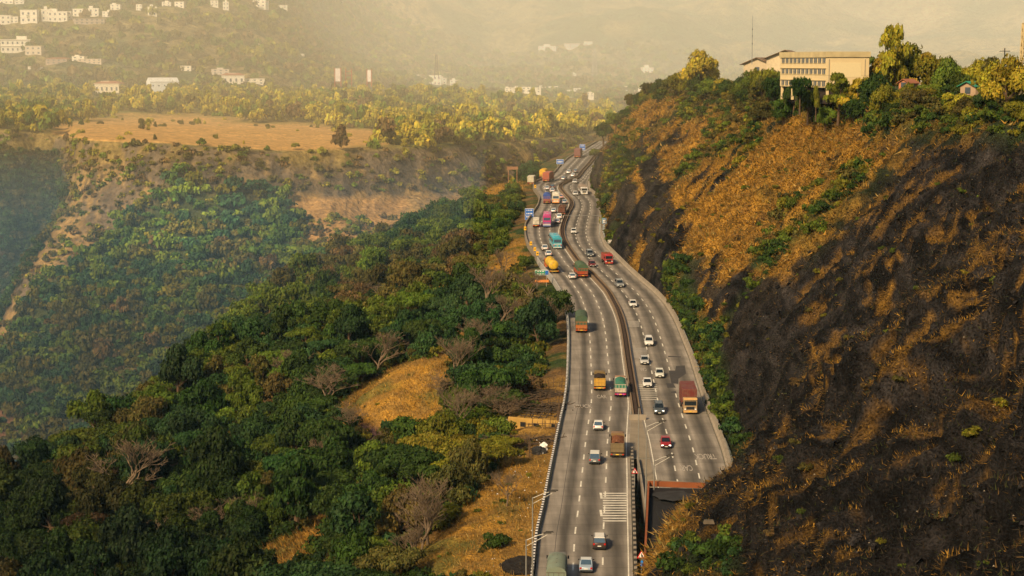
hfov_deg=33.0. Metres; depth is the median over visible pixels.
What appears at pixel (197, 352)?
leafy tree
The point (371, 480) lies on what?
leafy tree
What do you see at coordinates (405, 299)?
leafy tree
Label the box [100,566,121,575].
leafy tree
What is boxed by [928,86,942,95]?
rim tree
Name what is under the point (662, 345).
lane marking
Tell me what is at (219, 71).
villa
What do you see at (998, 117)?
rim tree
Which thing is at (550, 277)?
parapet wall
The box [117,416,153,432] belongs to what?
leafy tree
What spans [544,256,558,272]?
tanker
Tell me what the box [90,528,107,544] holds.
leafy tree
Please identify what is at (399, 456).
leafy tree
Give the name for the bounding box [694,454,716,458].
lane word
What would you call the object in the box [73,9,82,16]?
villa
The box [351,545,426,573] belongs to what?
leafy tree
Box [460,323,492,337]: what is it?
leafy tree
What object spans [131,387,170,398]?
leafy tree
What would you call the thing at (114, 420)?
leafy tree
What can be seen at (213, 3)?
villa
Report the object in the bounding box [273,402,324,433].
leafy tree
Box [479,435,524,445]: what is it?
leafy tree
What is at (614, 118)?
leafy tree
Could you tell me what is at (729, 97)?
rim tree
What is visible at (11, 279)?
scrub
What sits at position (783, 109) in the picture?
leafy tree
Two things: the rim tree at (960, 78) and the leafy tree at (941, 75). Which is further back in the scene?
the leafy tree at (941, 75)
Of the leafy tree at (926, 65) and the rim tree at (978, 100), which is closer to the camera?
the rim tree at (978, 100)
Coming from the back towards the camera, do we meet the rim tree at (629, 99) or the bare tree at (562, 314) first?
the rim tree at (629, 99)
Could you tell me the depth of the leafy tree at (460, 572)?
213.88 m
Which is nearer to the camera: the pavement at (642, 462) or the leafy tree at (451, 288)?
the pavement at (642, 462)
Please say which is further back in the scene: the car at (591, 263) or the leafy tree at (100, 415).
the car at (591, 263)
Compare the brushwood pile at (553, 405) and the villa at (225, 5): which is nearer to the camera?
the brushwood pile at (553, 405)
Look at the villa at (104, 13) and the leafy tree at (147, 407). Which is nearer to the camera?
the leafy tree at (147, 407)
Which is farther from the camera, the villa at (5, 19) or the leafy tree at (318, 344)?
the villa at (5, 19)
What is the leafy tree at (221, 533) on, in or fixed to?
on the hillside
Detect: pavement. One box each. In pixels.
[630,420,649,457]
[639,459,652,493]
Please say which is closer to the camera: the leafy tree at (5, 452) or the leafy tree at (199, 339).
the leafy tree at (5, 452)
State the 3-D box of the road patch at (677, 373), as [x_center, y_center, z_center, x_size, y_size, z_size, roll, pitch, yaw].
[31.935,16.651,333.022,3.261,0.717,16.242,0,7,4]
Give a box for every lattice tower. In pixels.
[434,54,438,77]
[592,48,596,74]
[1019,23,1023,94]
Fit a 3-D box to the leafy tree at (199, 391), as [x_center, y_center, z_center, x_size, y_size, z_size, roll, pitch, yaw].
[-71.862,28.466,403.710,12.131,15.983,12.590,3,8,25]
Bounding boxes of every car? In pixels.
[541,244,547,249]
[545,250,551,255]
[556,213,562,218]
[568,273,575,278]
[578,557,593,571]
[586,249,593,256]
[588,260,595,266]
[588,450,601,463]
[591,532,607,548]
[592,420,604,429]
[614,278,623,286]
[628,299,636,306]
[639,355,649,364]
[642,377,652,386]
[644,335,653,345]
[653,400,664,413]
[654,368,664,377]
[659,435,671,447]
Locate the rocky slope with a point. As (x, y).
(735, 289)
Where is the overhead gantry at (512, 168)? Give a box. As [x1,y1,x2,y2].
[507,167,517,181]
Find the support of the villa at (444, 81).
on the distant hills
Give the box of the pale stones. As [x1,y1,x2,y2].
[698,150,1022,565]
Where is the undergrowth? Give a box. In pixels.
[4,173,551,575]
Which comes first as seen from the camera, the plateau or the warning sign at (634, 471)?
the warning sign at (634, 471)
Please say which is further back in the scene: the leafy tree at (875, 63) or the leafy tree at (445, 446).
the leafy tree at (875, 63)
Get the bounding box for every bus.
[543,211,552,226]
[548,233,561,247]
[552,192,560,202]
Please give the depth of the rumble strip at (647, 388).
321.35 m
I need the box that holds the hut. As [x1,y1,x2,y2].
[896,79,919,88]
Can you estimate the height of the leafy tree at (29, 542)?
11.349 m
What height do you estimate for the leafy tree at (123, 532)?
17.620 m
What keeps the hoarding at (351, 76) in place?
on the woodland at (432, 115)
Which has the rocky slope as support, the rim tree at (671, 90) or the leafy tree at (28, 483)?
the rim tree at (671, 90)
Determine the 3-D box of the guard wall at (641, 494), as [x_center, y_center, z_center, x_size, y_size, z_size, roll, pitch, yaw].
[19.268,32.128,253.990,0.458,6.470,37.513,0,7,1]
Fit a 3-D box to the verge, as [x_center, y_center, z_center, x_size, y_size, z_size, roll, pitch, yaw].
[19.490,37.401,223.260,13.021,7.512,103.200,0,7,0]
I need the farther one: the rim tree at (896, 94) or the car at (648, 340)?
the car at (648, 340)
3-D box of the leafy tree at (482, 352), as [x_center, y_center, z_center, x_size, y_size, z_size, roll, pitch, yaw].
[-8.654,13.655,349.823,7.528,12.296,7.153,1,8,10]
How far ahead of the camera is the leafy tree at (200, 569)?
248.83 m
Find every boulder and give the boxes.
[499,555,535,572]
[506,564,535,575]
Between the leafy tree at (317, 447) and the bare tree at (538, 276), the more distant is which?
the bare tree at (538, 276)
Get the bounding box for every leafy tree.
[0,445,21,471]
[0,458,22,500]
[0,502,32,534]
[0,529,16,546]
[0,529,33,558]
[0,553,23,575]
[1,550,18,558]
[8,473,43,506]
[8,553,28,571]
[10,434,52,466]
[13,461,62,479]
[16,549,80,575]
[17,458,27,468]
[18,527,69,559]
[20,506,57,523]
[21,474,71,500]
[23,479,74,529]
[24,527,52,535]
[40,525,90,564]
[40,559,102,575]
[46,427,89,446]
[50,514,100,543]
[52,446,114,490]
[53,438,108,459]
[57,435,82,457]
[59,511,109,526]
[65,487,87,513]
[66,388,113,426]
[67,497,95,513]
[68,427,97,441]
[71,457,118,490]
[75,471,129,514]
[77,540,118,574]
[81,410,113,426]
[86,391,136,426]
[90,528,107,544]
[93,419,123,437]
[96,501,158,566]
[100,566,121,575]
[102,455,120,472]
[105,410,133,423]
[105,547,129,569]
[107,419,157,457]
[107,450,118,466]
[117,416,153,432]
[118,423,176,464]
[118,476,154,512]
[124,565,144,575]
[127,394,167,421]
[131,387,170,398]
[134,381,175,414]
[136,524,193,575]
[137,523,207,575]
[138,417,167,437]
[138,492,169,527]
[147,375,158,383]
[158,342,203,391]
[158,486,219,521]
[159,512,210,532]
[161,405,206,437]
[161,492,181,521]
[163,484,189,494]
[172,391,181,409]
[172,430,202,449]
[174,471,196,492]
[175,377,229,416]
[179,526,242,567]
[181,535,220,575]
[182,337,190,346]
[182,425,246,467]
[183,435,202,467]
[183,472,201,492]
[184,422,244,481]
[185,330,221,354]
[185,347,210,382]
[191,537,235,575]
[193,509,223,530]
[195,464,241,512]
[206,535,277,575]
[207,323,231,347]
[215,406,235,423]
[222,342,239,352]
[222,470,268,512]
[223,366,268,376]
[223,498,255,529]
[224,367,254,400]
[226,336,269,365]
[226,514,267,548]
[230,379,264,408]
[230,419,259,438]
[234,504,267,531]
[235,465,248,475]
[240,410,268,443]
[241,458,276,475]
[246,290,275,311]
[246,354,270,382]
[249,470,274,498]
[250,433,287,455]
[252,560,298,575]
[256,401,281,413]
[256,492,286,523]
[257,349,289,369]
[257,422,282,436]
[261,372,293,398]
[261,449,309,472]
[266,366,294,377]
[269,339,307,350]
[270,306,297,340]
[270,453,323,523]
[272,391,315,415]
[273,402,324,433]
[274,408,318,449]
[280,347,315,379]
[283,326,321,341]
[289,469,317,486]
[291,560,363,575]
[295,396,332,411]
[296,435,358,473]
[298,416,355,446]
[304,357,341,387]
[304,386,331,396]
[307,338,337,352]
[310,445,350,468]
[310,480,343,520]
[311,298,344,320]
[311,468,353,489]
[317,532,337,543]
[321,532,377,548]
[326,501,339,518]
[328,490,402,547]
[329,510,375,521]
[329,526,380,571]
[333,303,369,339]
[334,338,378,363]
[338,329,369,340]
[341,468,390,498]
[344,362,376,381]
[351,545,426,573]
[352,438,386,470]
[352,567,395,575]
[355,245,388,269]
[359,442,444,483]
[367,478,423,522]
[367,534,392,548]
[374,467,398,477]
[374,483,429,535]
[378,324,390,332]
[383,291,437,314]
[386,308,421,350]
[387,258,422,287]
[388,259,407,288]
[389,415,436,444]
[396,464,441,489]
[397,430,448,450]
[402,319,448,339]
[414,411,463,451]
[419,296,450,310]
[420,502,462,530]
[422,315,460,338]
[423,310,445,320]
[424,461,476,503]
[428,456,449,469]
[432,261,476,289]
[432,437,463,457]
[436,234,476,260]
[436,339,455,349]
[437,304,452,316]
[438,385,475,416]
[441,409,467,430]
[444,272,490,307]
[444,360,497,386]
[446,274,479,304]
[449,433,478,442]
[449,438,489,474]
[451,255,486,265]
[453,327,486,363]
[455,366,530,409]
[456,568,467,575]
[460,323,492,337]
[461,406,490,421]
[464,383,500,398]
[465,298,500,326]
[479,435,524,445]
[479,443,524,461]
[480,323,508,339]
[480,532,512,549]
[483,293,511,321]
[483,388,529,415]
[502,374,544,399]
[513,295,559,341]
[517,254,534,269]
[541,288,575,313]
[589,148,599,158]
[593,121,613,145]
[605,112,623,131]
[617,108,633,117]
[637,95,646,102]
[652,88,665,99]
[668,73,693,91]
[677,49,719,80]
[699,78,723,92]
[733,70,752,88]
[746,100,772,119]
[749,67,778,95]
[761,76,786,117]
[771,99,796,124]
[781,86,795,109]
[789,76,813,114]
[794,89,819,125]
[813,85,819,120]
[813,106,836,133]
[823,72,848,125]
[833,81,853,124]
[837,78,864,104]
[869,54,900,85]
[875,23,912,81]
[898,41,935,84]
[908,52,931,85]
[911,55,958,89]
[916,83,941,88]
[930,57,962,92]
[940,83,957,92]
[961,57,984,75]
[980,56,998,70]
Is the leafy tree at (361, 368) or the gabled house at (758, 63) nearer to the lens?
the leafy tree at (361, 368)
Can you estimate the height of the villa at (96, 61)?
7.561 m
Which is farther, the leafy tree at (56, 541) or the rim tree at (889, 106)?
the rim tree at (889, 106)
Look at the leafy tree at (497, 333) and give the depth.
370.23 m
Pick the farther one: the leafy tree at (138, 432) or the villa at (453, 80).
the villa at (453, 80)
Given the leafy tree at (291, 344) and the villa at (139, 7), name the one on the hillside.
the leafy tree at (291, 344)
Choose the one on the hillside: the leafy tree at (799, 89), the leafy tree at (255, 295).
the leafy tree at (255, 295)
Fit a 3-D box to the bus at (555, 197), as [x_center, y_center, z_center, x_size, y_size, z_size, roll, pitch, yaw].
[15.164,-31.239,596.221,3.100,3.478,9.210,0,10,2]
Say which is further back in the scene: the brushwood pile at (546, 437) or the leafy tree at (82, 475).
the leafy tree at (82, 475)
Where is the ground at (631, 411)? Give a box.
[568,224,732,555]
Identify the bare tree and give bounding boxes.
[85,436,173,484]
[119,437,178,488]
[187,498,228,522]
[224,492,265,506]
[270,349,315,378]
[295,362,358,396]
[304,431,328,449]
[334,401,373,424]
[352,330,408,368]
[362,281,392,292]
[389,524,427,568]
[394,473,453,544]
[394,496,446,549]
[422,369,455,393]
[433,383,488,417]
[435,335,484,377]
[455,317,494,334]
[466,264,513,297]
[476,376,530,415]
[481,392,530,416]
[485,294,527,321]
[487,468,521,505]
[493,248,515,269]
[514,268,544,294]
[527,294,571,318]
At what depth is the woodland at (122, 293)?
654.21 m
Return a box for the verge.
[634,459,644,575]
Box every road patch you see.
[666,383,675,387]
[669,365,685,383]
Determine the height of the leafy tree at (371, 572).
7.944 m
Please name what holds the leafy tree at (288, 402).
on the hillside
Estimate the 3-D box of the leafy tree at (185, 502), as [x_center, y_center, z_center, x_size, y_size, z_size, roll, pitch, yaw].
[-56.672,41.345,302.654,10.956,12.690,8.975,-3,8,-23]
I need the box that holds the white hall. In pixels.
[146,77,178,91]
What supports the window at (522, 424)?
in the ruined house at (521, 422)
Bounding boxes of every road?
[526,141,632,575]
[563,156,724,488]
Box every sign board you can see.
[525,208,533,219]
[535,270,548,286]
[556,159,563,169]
[580,144,584,153]
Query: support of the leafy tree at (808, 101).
on the rocky slope
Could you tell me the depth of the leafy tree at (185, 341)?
505.78 m
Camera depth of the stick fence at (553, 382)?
327.54 m
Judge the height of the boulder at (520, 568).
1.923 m
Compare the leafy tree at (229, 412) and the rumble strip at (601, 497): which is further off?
the leafy tree at (229, 412)
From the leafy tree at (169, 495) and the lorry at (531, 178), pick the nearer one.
the leafy tree at (169, 495)
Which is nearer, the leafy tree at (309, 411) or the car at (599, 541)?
the car at (599, 541)
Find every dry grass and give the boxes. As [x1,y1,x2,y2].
[258,391,360,563]
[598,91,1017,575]
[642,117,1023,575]
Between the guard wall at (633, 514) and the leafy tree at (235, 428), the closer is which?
the guard wall at (633, 514)
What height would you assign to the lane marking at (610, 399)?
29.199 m
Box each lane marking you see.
[539,144,598,569]
[549,142,611,564]
[570,167,677,480]
[580,170,701,488]
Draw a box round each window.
[520,422,525,427]
[965,87,970,93]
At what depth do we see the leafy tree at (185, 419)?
387.11 m
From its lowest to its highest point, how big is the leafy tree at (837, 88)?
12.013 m
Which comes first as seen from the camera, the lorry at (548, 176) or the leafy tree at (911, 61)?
the leafy tree at (911, 61)
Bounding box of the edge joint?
[555,371,579,545]
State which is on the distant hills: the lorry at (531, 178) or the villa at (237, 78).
the villa at (237, 78)
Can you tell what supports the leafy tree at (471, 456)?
on the hillside
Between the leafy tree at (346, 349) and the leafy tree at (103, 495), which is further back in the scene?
the leafy tree at (346, 349)
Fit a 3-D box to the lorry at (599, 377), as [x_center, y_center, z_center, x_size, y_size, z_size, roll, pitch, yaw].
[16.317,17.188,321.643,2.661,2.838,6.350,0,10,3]
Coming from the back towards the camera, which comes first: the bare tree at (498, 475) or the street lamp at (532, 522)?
the bare tree at (498, 475)
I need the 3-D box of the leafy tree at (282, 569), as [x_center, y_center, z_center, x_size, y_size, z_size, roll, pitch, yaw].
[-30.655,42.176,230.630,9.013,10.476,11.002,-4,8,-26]
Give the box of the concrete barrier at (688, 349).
[588,177,731,469]
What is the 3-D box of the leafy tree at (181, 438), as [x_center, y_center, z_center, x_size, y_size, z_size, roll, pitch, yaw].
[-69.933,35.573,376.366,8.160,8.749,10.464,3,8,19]
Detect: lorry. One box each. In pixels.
[527,175,536,184]
[533,217,538,226]
[539,168,547,177]
[543,171,554,181]
[543,192,550,203]
[546,552,568,575]
[558,204,565,213]
[574,148,581,157]
[574,260,587,277]
[574,309,587,331]
[578,183,588,194]
[593,370,606,389]
[601,252,613,263]
[609,431,625,456]
[613,375,626,396]
[679,381,698,412]
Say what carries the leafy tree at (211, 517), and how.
on the hillside
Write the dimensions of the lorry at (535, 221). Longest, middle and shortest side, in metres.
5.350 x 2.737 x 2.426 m
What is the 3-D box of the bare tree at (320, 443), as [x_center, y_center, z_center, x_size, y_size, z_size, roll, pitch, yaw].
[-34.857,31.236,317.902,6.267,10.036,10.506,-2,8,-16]
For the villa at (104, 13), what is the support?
on the distant hills
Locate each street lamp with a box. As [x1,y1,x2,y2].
[525,531,553,575]
[532,490,557,575]
[645,420,665,508]
[653,454,673,489]
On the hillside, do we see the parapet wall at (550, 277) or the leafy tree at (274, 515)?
the leafy tree at (274, 515)
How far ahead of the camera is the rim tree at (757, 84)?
468.35 m
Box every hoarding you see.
[334,68,340,86]
[345,68,351,86]
[367,69,371,86]
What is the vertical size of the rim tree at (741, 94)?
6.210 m
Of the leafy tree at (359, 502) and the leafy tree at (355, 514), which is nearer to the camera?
the leafy tree at (359, 502)
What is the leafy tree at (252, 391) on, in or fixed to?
on the hillside
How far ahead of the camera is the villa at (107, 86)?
1418.42 m
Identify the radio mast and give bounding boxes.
[751,19,752,63]
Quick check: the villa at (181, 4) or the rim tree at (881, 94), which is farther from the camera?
the villa at (181, 4)
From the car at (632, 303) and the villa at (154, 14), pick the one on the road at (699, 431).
the car at (632, 303)
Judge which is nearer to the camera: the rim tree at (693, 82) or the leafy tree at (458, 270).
the leafy tree at (458, 270)
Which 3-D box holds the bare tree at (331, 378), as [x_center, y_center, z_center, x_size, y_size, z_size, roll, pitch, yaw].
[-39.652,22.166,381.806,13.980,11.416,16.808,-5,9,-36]
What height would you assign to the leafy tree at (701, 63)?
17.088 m
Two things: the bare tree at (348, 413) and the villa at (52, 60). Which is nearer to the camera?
the bare tree at (348, 413)
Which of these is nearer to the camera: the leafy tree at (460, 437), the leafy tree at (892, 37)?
the leafy tree at (460, 437)
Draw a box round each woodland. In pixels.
[0,0,743,110]
[0,77,616,148]
[0,163,325,450]
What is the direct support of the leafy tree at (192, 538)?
on the hillside
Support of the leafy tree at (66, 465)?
on the hillside
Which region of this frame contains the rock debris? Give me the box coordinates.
[672,127,1023,575]
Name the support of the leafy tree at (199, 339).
on the hillside
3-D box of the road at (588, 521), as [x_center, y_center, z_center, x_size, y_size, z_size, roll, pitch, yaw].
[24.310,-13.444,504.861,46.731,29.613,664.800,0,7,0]
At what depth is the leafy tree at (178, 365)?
442.57 m
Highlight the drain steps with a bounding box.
[703,519,714,523]
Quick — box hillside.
[42,138,605,575]
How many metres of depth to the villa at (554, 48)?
2694.90 m
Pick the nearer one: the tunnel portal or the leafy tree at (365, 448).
the tunnel portal
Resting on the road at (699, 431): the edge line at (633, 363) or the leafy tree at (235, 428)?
the edge line at (633, 363)
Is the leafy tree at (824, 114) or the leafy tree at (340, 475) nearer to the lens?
the leafy tree at (340, 475)
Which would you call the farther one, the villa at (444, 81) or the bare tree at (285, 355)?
the villa at (444, 81)
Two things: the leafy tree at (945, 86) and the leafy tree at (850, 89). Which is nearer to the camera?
the leafy tree at (945, 86)
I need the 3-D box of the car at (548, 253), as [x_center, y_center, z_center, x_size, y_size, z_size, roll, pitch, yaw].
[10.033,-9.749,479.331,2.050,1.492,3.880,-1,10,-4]
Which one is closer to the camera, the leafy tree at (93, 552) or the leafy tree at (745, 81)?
the leafy tree at (93, 552)
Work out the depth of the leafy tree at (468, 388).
324.96 m
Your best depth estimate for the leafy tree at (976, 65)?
348.62 m
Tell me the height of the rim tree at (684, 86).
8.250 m
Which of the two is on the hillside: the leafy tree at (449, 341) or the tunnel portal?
the leafy tree at (449, 341)
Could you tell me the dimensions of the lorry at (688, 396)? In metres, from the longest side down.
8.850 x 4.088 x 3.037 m
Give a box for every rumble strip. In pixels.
[599,493,626,520]
[626,323,638,326]
[631,349,646,356]
[638,386,656,399]
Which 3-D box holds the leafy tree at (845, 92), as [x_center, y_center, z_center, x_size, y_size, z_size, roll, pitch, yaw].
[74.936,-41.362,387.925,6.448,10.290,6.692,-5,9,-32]
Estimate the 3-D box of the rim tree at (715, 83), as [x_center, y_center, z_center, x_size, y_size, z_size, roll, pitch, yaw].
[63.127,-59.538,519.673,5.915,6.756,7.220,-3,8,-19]
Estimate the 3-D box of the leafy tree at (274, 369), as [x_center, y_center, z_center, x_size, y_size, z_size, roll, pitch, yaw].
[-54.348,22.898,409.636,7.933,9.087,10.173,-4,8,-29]
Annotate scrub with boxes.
[0,127,606,336]
[588,83,1023,575]
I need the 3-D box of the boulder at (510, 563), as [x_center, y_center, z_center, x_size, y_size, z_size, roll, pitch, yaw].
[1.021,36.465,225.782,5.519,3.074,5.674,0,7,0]
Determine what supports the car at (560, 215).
on the road at (588, 521)
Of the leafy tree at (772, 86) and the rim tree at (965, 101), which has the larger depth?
the leafy tree at (772, 86)
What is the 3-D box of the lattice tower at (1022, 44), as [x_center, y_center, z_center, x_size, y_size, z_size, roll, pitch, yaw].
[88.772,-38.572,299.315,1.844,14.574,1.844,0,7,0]
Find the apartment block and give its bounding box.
[641,65,653,72]
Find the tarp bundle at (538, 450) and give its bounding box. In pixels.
[531,446,546,454]
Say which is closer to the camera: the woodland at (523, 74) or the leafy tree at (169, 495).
the leafy tree at (169, 495)
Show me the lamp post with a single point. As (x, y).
(638, 454)
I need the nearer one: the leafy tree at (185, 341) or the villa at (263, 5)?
the leafy tree at (185, 341)
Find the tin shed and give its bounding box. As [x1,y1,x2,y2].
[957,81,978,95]
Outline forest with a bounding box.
[3,160,548,525]
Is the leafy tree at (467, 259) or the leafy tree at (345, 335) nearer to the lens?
the leafy tree at (345, 335)
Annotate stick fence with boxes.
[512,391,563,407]
[518,434,551,443]
[526,436,530,460]
[528,417,557,427]
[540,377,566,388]
[555,395,561,434]
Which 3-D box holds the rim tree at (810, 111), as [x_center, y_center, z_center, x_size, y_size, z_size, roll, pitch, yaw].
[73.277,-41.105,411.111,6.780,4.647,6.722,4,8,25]
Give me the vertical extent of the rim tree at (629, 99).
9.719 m
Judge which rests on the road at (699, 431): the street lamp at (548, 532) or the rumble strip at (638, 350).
the rumble strip at (638, 350)
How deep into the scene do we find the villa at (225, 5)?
1704.10 m
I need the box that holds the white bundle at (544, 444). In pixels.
[540,442,547,449]
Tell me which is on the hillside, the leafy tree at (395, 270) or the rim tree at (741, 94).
the leafy tree at (395, 270)
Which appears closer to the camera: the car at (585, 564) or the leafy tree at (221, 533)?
the car at (585, 564)
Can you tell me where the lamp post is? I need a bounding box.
[637,407,640,493]
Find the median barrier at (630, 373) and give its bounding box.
[558,144,645,419]
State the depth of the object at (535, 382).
320.30 m
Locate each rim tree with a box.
[624,93,634,105]
[639,82,652,93]
[650,78,661,91]
[660,75,670,89]
[667,82,683,94]
[680,76,691,90]
[687,76,700,90]
[695,76,714,95]
[702,68,726,80]
[712,79,732,90]
[715,79,731,93]
[720,92,728,98]
[726,94,735,104]
[727,83,749,98]
[735,89,752,101]
[747,69,770,93]
[748,90,758,99]
[805,106,821,117]
[822,104,835,109]
[843,98,868,124]
[856,71,888,113]
[868,82,899,110]
[881,102,903,112]
[890,91,903,98]
[896,82,916,91]
[899,88,927,109]
[908,87,936,95]
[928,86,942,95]
[940,92,971,110]
[949,71,974,92]
[952,96,976,112]
[955,116,964,125]
[970,60,999,94]
[973,93,999,108]
[979,53,1023,101]
[990,114,1001,122]
[1000,100,1023,120]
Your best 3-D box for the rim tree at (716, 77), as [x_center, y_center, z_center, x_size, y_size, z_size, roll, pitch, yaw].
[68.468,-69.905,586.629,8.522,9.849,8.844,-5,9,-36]
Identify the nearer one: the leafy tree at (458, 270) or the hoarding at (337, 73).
the leafy tree at (458, 270)
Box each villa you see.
[0,0,14,3]
[0,15,12,24]
[0,36,30,52]
[11,16,18,22]
[14,0,24,4]
[20,10,39,23]
[24,46,44,54]
[27,65,42,70]
[41,6,50,21]
[45,57,71,64]
[47,9,68,21]
[72,18,105,23]
[72,55,86,60]
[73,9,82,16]
[77,59,106,64]
[88,6,99,16]
[94,81,124,92]
[102,10,112,16]
[110,3,121,9]
[136,4,142,10]
[147,4,156,16]
[162,1,171,5]
[174,2,185,7]
[180,66,194,70]
[210,0,217,7]
[211,68,228,74]
[221,73,244,84]
[223,0,228,10]
[245,78,264,84]
[253,0,268,9]
[279,5,286,9]
[429,75,441,84]
[441,76,446,84]
[450,78,455,85]
[505,87,512,92]
[522,87,530,93]
[532,87,541,94]
[539,44,558,51]
[564,43,587,49]
[587,92,593,99]
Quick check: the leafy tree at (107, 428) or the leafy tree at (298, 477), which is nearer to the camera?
the leafy tree at (298, 477)
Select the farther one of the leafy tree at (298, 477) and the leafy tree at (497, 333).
the leafy tree at (497, 333)
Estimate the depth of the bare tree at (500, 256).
466.06 m
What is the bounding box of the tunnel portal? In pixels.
[643,479,707,565]
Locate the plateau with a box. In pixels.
[0,88,605,459]
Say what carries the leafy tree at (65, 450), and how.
on the hillside
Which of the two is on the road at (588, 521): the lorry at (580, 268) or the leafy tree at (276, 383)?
the lorry at (580, 268)
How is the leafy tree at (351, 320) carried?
on the hillside
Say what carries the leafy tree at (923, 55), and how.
on the rocky slope
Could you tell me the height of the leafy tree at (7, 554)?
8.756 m
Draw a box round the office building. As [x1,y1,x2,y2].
[779,51,870,103]
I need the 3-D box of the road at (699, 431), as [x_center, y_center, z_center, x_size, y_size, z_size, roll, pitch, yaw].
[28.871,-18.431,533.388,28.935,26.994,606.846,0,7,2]
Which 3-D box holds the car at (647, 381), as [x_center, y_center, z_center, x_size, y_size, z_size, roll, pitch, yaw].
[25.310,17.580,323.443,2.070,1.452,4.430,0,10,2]
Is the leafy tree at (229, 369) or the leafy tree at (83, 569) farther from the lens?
the leafy tree at (229, 369)
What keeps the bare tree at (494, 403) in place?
on the hillside
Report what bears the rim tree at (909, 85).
on the rocky slope
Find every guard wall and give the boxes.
[630,446,636,575]
[637,456,645,529]
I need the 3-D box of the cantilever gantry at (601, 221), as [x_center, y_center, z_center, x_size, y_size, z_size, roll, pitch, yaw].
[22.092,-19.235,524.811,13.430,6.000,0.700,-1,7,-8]
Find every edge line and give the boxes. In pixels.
[557,186,628,575]
[563,159,658,487]
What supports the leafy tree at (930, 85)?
on the rocky slope
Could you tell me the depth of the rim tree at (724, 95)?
507.99 m
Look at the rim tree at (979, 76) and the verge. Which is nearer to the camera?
the verge
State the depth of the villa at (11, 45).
1545.96 m
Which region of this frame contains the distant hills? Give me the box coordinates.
[0,0,1023,111]
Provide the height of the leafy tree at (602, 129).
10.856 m
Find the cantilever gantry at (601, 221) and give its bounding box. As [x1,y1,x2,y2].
[563,215,606,230]
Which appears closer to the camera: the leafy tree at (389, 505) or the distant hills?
the leafy tree at (389, 505)
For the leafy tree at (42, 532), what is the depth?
333.46 m
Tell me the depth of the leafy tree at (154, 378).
481.61 m
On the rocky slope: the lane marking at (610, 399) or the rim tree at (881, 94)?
the rim tree at (881, 94)
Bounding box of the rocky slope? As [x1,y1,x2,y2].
[590,85,1023,575]
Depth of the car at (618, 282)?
429.18 m
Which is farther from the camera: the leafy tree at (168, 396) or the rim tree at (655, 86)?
the rim tree at (655, 86)
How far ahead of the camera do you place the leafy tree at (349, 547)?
230.65 m
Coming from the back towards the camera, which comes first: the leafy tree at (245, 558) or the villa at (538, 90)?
the villa at (538, 90)
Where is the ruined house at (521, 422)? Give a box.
[508,406,572,429]
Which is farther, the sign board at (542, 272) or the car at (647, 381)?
the sign board at (542, 272)
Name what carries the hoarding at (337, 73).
on the woodland at (432, 115)
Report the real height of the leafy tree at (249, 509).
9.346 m
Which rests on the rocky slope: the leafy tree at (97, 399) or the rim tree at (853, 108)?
the rim tree at (853, 108)
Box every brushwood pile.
[480,434,539,445]
[510,433,566,445]
[512,444,537,449]
[517,386,568,404]
[522,401,583,413]
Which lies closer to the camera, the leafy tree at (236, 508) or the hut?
the leafy tree at (236, 508)
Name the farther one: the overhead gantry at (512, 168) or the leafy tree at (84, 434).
the overhead gantry at (512, 168)
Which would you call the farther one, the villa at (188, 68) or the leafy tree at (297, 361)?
the villa at (188, 68)
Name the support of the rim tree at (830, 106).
on the rocky slope
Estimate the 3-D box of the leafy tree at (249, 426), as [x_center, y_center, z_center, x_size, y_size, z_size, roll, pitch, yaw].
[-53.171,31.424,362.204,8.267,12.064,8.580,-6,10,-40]
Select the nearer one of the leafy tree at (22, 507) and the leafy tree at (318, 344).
the leafy tree at (22, 507)
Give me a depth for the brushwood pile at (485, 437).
289.94 m
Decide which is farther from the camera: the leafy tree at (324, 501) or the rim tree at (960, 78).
the rim tree at (960, 78)
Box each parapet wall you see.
[524,141,596,261]
[530,256,568,575]
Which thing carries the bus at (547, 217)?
on the road at (588, 521)
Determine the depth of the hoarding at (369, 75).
1178.94 m
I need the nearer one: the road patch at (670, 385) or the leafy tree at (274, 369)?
the road patch at (670, 385)
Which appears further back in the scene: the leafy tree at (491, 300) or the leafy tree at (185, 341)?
the leafy tree at (185, 341)
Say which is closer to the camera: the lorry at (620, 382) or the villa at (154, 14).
the lorry at (620, 382)
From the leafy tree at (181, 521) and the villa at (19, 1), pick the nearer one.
the leafy tree at (181, 521)
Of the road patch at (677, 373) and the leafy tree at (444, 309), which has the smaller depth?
the road patch at (677, 373)
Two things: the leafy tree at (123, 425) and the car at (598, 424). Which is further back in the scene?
the leafy tree at (123, 425)
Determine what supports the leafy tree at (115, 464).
on the hillside
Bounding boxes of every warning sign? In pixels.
[632,468,637,486]
[637,552,643,572]
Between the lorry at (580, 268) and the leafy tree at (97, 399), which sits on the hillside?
the leafy tree at (97, 399)
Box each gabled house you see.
[739,57,765,76]
[763,50,794,71]
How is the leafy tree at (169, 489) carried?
on the hillside
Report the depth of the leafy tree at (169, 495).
309.50 m
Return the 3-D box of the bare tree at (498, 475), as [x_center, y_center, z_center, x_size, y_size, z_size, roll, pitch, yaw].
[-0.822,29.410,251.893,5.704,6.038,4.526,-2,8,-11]
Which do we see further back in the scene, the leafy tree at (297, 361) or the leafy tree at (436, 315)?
the leafy tree at (436, 315)
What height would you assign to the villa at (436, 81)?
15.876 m

